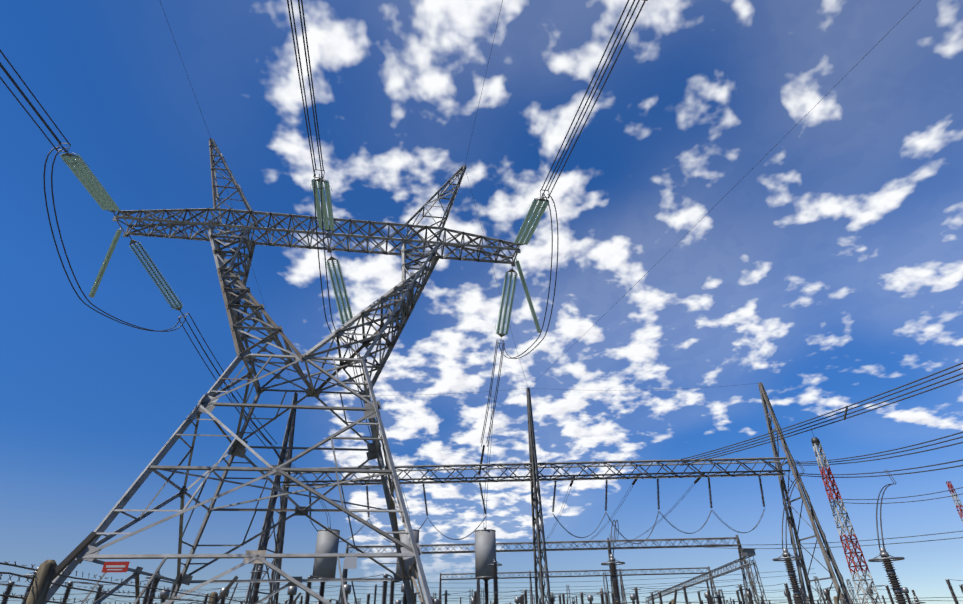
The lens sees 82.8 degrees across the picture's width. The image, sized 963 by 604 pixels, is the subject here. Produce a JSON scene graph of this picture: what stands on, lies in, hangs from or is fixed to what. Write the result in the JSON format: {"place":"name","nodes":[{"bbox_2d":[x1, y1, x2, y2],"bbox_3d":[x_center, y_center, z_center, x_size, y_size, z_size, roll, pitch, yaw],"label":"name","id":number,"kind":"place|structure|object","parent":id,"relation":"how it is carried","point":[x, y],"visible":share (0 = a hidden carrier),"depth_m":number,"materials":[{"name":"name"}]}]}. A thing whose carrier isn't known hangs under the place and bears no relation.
{"place":"outdoors","nodes":[
{"label":"outdoors","id":0,"kind":"place"},
{"bbox_2d":[22,527,925,603],"bbox_3d":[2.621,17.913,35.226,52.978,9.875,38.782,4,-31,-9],"label":"substation equipment","id":1,"kind":"object","parent":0,"point":[486,565],"visible":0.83,"depth_m":43.31,"materials":[{"name":"grey metal"}]},
{"bbox_2d":[0,0,962,603],"label":"sky","id":2,"kind":"structure","parent":0,"point":[829,278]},
{"bbox_2d":[244,382,852,603],"bbox_3d":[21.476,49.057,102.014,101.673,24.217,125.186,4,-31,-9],"label":"substation gantries","id":3,"kind":"object","parent":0,"point":[534,476],"visible":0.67,"depth_m":53.69,"materials":[{"name":"grey metal"}]},
{"bbox_2d":[0,0,962,603],"bbox_3d":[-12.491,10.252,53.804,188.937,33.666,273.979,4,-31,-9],"label":"power lines","id":4,"kind":"object","parent":3,"relation":"attached to","point":[654,588],"visible":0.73,"depth_m":46.40,"materials":[{"name":"black metal"}]},
{"bbox_2d":[0,0,647,446],"bbox_3d":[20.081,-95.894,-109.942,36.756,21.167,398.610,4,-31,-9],"label":"line conductors","id":5,"kind":"object","parent":4,"relation":"on","point":[322,178],"visible":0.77,"depth_m":32.74,"materials":[{"name":"grey"}]},
{"bbox_2d":[274,445,764,516],"bbox_3d":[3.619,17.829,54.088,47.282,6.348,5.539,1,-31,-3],"label":"insulators","id":6,"kind":"object","parent":3,"relation":"hanging from","point":[606,486],"visible":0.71,"depth_m":52.48,"materials":[{"name":"brown ceramic"}]},
{"label":"ground","id":7,"kind":"structure","parent":0,"visible":0},
{"bbox_2d":[44,138,520,603],"bbox_3d":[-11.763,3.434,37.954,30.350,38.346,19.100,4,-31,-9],"label":"transmission tower","id":8,"kind":"structure","parent":7,"relation":"on","point":[208,403],"depth_m":37.29,"materials":[{"name":"metal"}]},
{"bbox_2d":[57,143,549,343],"bbox_3d":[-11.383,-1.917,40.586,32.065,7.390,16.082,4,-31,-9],"label":"insulator strings","id":9,"kind":"object","parent":8,"relation":"attached to","point":[77,164],"visible":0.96,"depth_m":41.00,"materials":[{"name":"green glass"}]},
{"bbox_2d":[0,531,952,603],"bbox_3d":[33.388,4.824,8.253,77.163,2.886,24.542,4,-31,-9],"label":"barbed wire fence","id":10,"kind":"object","parent":7,"relation":"on","point":[48,572],"visible":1,"depth_m":4.85,"materials":[{"name":"metal"}]},
{"bbox_2d":[0,549,962,603],"bbox_3d":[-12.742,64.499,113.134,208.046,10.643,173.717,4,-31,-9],"label":"electrical substation","id":11,"kind":"object","parent":7,"relation":"on","point":[521,599],"visible":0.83,"depth_m":66.42,"materials":[{"name":"metal"}]},
{"bbox_2d":[811,432,962,603],"bbox_3d":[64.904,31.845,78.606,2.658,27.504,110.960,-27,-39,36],"label":"lattice tower","id":12,"kind":"structure","parent":7,"relation":"on","point":[815,441],"depth_m":41.29,"materials":[{"name":"metal"}]}
]}

